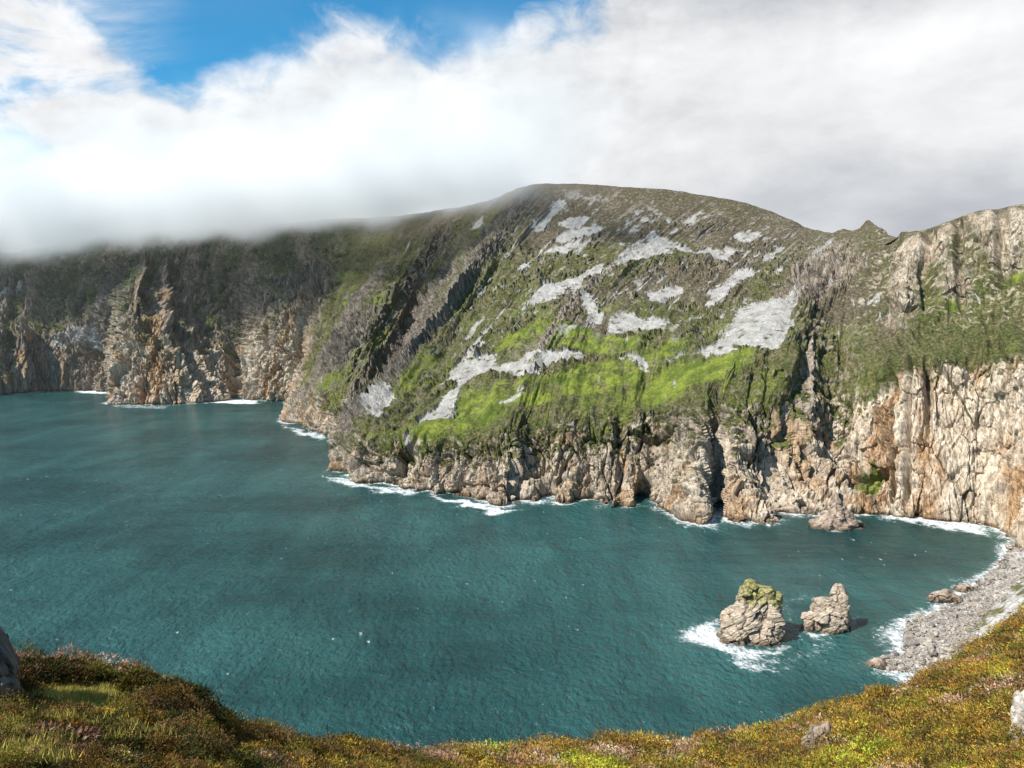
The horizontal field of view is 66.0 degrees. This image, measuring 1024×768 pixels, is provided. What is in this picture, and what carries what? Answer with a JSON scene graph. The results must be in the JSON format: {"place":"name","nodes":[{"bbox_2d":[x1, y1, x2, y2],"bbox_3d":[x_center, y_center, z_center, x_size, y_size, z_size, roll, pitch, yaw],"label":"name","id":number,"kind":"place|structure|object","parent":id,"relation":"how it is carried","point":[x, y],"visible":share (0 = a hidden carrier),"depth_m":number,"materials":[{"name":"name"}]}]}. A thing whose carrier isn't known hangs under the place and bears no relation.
{"place":"outdoors","nodes":[
{"label":"outdoors","id":0,"kind":"place"},
{"bbox_2d":[107,387,124,404],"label":"shore rock","id":1,"kind":"object","parent":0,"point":[118,398],"visible":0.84,"depth_m":1675.66,"materials":[{"name":"grey stone"}]},
{"bbox_2d":[0,219,333,404],"bbox_3d":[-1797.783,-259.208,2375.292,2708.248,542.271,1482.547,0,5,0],"label":"cliffs","id":2,"kind":"structure","parent":0,"point":[182,315],"depth_m":1962.02,"materials":[{"name":"grey stone"}]},
{"bbox_2d":[279,198,494,434],"bbox_3d":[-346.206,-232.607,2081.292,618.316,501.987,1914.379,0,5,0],"label":"headland","id":3,"kind":"structure","parent":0,"point":[357,320],"depth_m":1694.62,"materials":[{"name":"green plant"}]},
{"bbox_2d":[0,390,1015,750],"bbox_3d":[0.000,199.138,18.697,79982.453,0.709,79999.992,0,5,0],"label":"sea","id":4,"kind":"structure","parent":0,"point":[254,558],"depth_m":578.48,"materials":[{"name":"liquid"}]},
{"bbox_2d":[716,579,785,646],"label":"sea stack","id":5,"kind":"object","parent":4,"relation":"in","point":[753,615],"visible":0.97,"depth_m":475.30,"materials":[{"name":"beige stone"}]},
{"bbox_2d":[800,583,852,634],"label":"sea stack","id":6,"kind":"object","parent":4,"relation":"in","point":[828,615],"visible":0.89,"depth_m":491.17,"materials":[{"name":"beige stone"}]},
{"bbox_2d":[808,491,863,530],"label":"shore rock","id":7,"kind":"object","parent":4,"relation":"in","point":[838,515],"visible":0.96,"depth_m":725.22,"materials":[{"name":"grey stone"}]},
{"bbox_2d":[0,0,1023,252],"label":"sky","id":8,"kind":"structure","parent":0,"point":[117,116],"materials":[{"name":"white"}]},
{"bbox_2d":[18,638,1023,767],"bbox_3d":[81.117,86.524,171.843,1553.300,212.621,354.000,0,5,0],"label":"hillside","id":9,"kind":"structure","parent":0,"point":[992,717],"depth_m":33.37,"materials":[{"name":"plant"}]},
{"bbox_2d":[0,627,24,699],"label":"rock","id":10,"kind":"object","parent":9,"relation":"on","point":[9,664],"visible":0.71,"depth_m":12.98,"materials":[{"name":"grey stone"}]},
{"bbox_2d":[17,653,101,687],"bbox_3d":[-8.763,5.462,14.911,1.818,0.627,1.547,0,5,0],"label":"heather bush","id":11,"kind":"object","parent":9,"relation":"on","point":[68,671],"visible":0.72,"depth_m":14.90,"materials":[{"name":"green plant"}]},
{"bbox_2d":[23,713,105,746],"bbox_3d":[-6.649,5.122,11.599,1.465,0.460,0.952,0,5,0],"label":"heather bush","id":12,"kind":"object","parent":9,"relation":"on","point":[91,729],"visible":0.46,"depth_m":11.64,"materials":[{"name":"plant"}]},
{"bbox_2d":[0,676,235,766],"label":"grass","id":13,"kind":"structure","parent":9,"relation":"on","point":[99,694],"depth_m":12.29,"materials":[{"name":"green plant"}]},
{"bbox_2d":[81,733,155,760],"bbox_3d":[-5.795,5.269,11.414,1.042,0.416,1.026,0,5,0],"label":"heather bush","id":14,"kind":"object","parent":9,"relation":"on","point":[122,741],"visible":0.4,"depth_m":11.47,"materials":[{"name":"green plant"}]},
{"bbox_2d":[79,662,161,688],"bbox_3d":[-7.816,5.781,15.712,1.496,0.540,1.300,-2,6,-16],"label":"heather bush","id":15,"kind":"object","parent":9,"relation":"on","point":[108,676],"visible":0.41,"depth_m":15.44,"materials":[{"name":"green plant"}]},
{"bbox_2d":[110,696,174,711],"bbox_3d":[-6.532,5.695,14.047,1.002,0.408,0.950,2,6,16],"label":"heather bush","id":16,"kind":"object","parent":9,"relation":"on","point":[148,702],"visible":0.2,"depth_m":14.01,"materials":[{"name":"green plant"}]},
{"bbox_2d":[109,666,216,701],"bbox_3d":[-6.906,5.939,15.466,1.883,0.889,1.420,0,5,0],"label":"heather bush","id":17,"kind":"object","parent":9,"relation":"on","point":[143,676],"visible":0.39,"depth_m":15.35,"materials":[{"name":"green plant"}]},
{"bbox_2d":[182,700,218,726],"bbox_3d":[-5.932,6.152,14.817,0.913,0.588,0.846,0,5,0],"label":"heather bush","id":18,"kind":"object","parent":9,"relation":"on","point":[207,712],"visible":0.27,"depth_m":14.84,"materials":[{"name":"green plant"}]},
{"bbox_2d":[0,601,1023,767],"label":"heather","id":19,"kind":"object","parent":9,"relation":"on","point":[225,742],"visible":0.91,"depth_m":30.86,"materials":[{"name":"green plant"}]},
{"bbox_2d":[801,721,831,753],"bbox_3d":[15.013,17.609,38.956,1.331,2.180,1.025,0,5,0],"label":"rock","id":20,"kind":"object","parent":9,"relation":"on","point":[814,730],"visible":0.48,"depth_m":38.59,"materials":[{"name":"beige stone"}]},
{"bbox_2d":[859,682,895,706],"bbox_3d":[23.640,20.038,50.707,2.466,2.110,3.136,2,6,25],"label":"shrub","id":21,"kind":"object","parent":9,"relation":"on","point":[876,691],"visible":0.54,"depth_m":50.44,"materials":[{"name":"yellow plant"}]},
{"bbox_2d":[1009,690,1023,741],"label":"rock","id":22,"kind":"object","parent":9,"relation":"on","point":[1017,710],"visible":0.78,"depth_m":29.58,"materials":[{"name":"white stone"}]},
{"bbox_2d":[326,183,869,524],"bbox_3d":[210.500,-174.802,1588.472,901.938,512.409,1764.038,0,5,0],"label":"mountain","id":23,"kind":"structure","parent":0,"point":[675,353],"depth_m":981.06,"materials":[{"name":"green plant"}]},
{"bbox_2d":[836,204,1023,548],"bbox_3d":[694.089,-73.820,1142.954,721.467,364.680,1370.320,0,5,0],"label":"cliffs","id":24,"kind":"structure","parent":0,"point":[930,373],"depth_m":814.74,"materials":[{"name":"beige stone"}]},
{"bbox_2d":[885,546,1023,671],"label":"beach","id":25,"kind":"structure","parent":0,"point":[998,611],"depth_m":495.04,"materials":[{"name":"stone"}]},
{"bbox_2d":[865,657,886,669],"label":"shore rock","id":26,"kind":"object","parent":25,"relation":"on","point":[877,663],"visible":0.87,"depth_m":442.25,"materials":[{"name":"beige stone"}]},
{"bbox_2d":[890,651,898,657],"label":"boulder","id":27,"kind":"object","parent":25,"relation":"on","point":[894,653],"visible":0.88,"depth_m":454.73,"materials":[{"name":"grey stone"}]},
{"bbox_2d":[903,636,919,645],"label":"boulder","id":28,"kind":"object","parent":25,"relation":"on","point":[908,641],"visible":0.98,"depth_m":469.07,"materials":[{"name":"grey stone"}]},
{"bbox_2d":[914,612,926,617],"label":"boulder","id":29,"kind":"object","parent":25,"relation":"on","point":[918,615],"visible":0.89,"depth_m":512.99,"materials":[{"name":"grey stone"}]},
{"bbox_2d":[923,636,934,645],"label":"boulder","id":30,"kind":"object","parent":25,"relation":"on","point":[927,640],"visible":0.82,"depth_m":463.98,"materials":[{"name":"grey stone"}]},
{"bbox_2d":[926,642,934,649],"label":"boulder","id":31,"kind":"object","parent":25,"relation":"on","point":[930,645],"visible":0.69,"depth_m":457.11,"materials":[{"name":"grey stone"}]},
{"bbox_2d":[927,648,936,657],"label":"boulder","id":32,"kind":"object","parent":25,"relation":"on","point":[932,652],"visible":0.98,"depth_m":446.79,"materials":[{"name":"grey stone"}]},
{"bbox_2d":[926,631,937,637],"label":"boulder","id":33,"kind":"object","parent":25,"relation":"on","point":[933,634],"visible":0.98,"depth_m":475.63,"materials":[{"name":"grey stone"}]},
{"bbox_2d":[925,589,963,603],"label":"shore rock","id":34,"kind":"object","parent":25,"relation":"on","point":[945,596],"visible":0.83,"depth_m":540.75,"materials":[{"name":"brown stone"}]},
{"bbox_2d":[943,647,954,652],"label":"boulder","id":35,"kind":"object","parent":25,"relation":"on","point":[947,649],"visible":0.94,"depth_m":447.88,"materials":[{"name":"grey stone"}]},
{"bbox_2d":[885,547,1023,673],"bbox_3d":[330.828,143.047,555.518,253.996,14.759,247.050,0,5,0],"label":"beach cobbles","id":36,"kind":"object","parent":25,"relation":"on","point":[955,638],"visible":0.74,"depth_m":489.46,"materials":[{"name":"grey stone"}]},
{"bbox_2d":[953,583,976,592],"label":"shore rock","id":37,"kind":"object","parent":25,"relation":"on","point":[963,587],"visible":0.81,"depth_m":562.07,"materials":[{"name":"brown stone"}]},
{"bbox_2d":[969,596,979,601],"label":"boulder","id":38,"kind":"object","parent":25,"relation":"on","point":[974,598],"visible":1,"depth_m":532.32,"materials":[{"name":"grey stone"}]},
{"bbox_2d":[982,580,991,584],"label":"boulder","id":39,"kind":"object","parent":25,"relation":"on","point":[987,582],"visible":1,"depth_m":570.99,"materials":[{"name":"grey stone"}]},
{"bbox_2d":[984,576,994,580],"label":"boulder","id":40,"kind":"object","parent":25,"relation":"on","point":[991,578],"visible":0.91,"depth_m":579.11,"materials":[{"name":"grey stone"}]},
{"bbox_2d":[1005,544,1012,549],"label":"boulder","id":41,"kind":"object","parent":25,"relation":"on","point":[1008,546],"visible":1,"depth_m":657.63,"materials":[{"name":"grey stone"}]},
{"bbox_2d":[1010,565,1020,568],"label":"boulder","id":42,"kind":"object","parent":25,"relation":"on","point":[1015,566],"visible":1,"depth_m":603.99,"materials":[{"name":"grey stone"}]}
]}

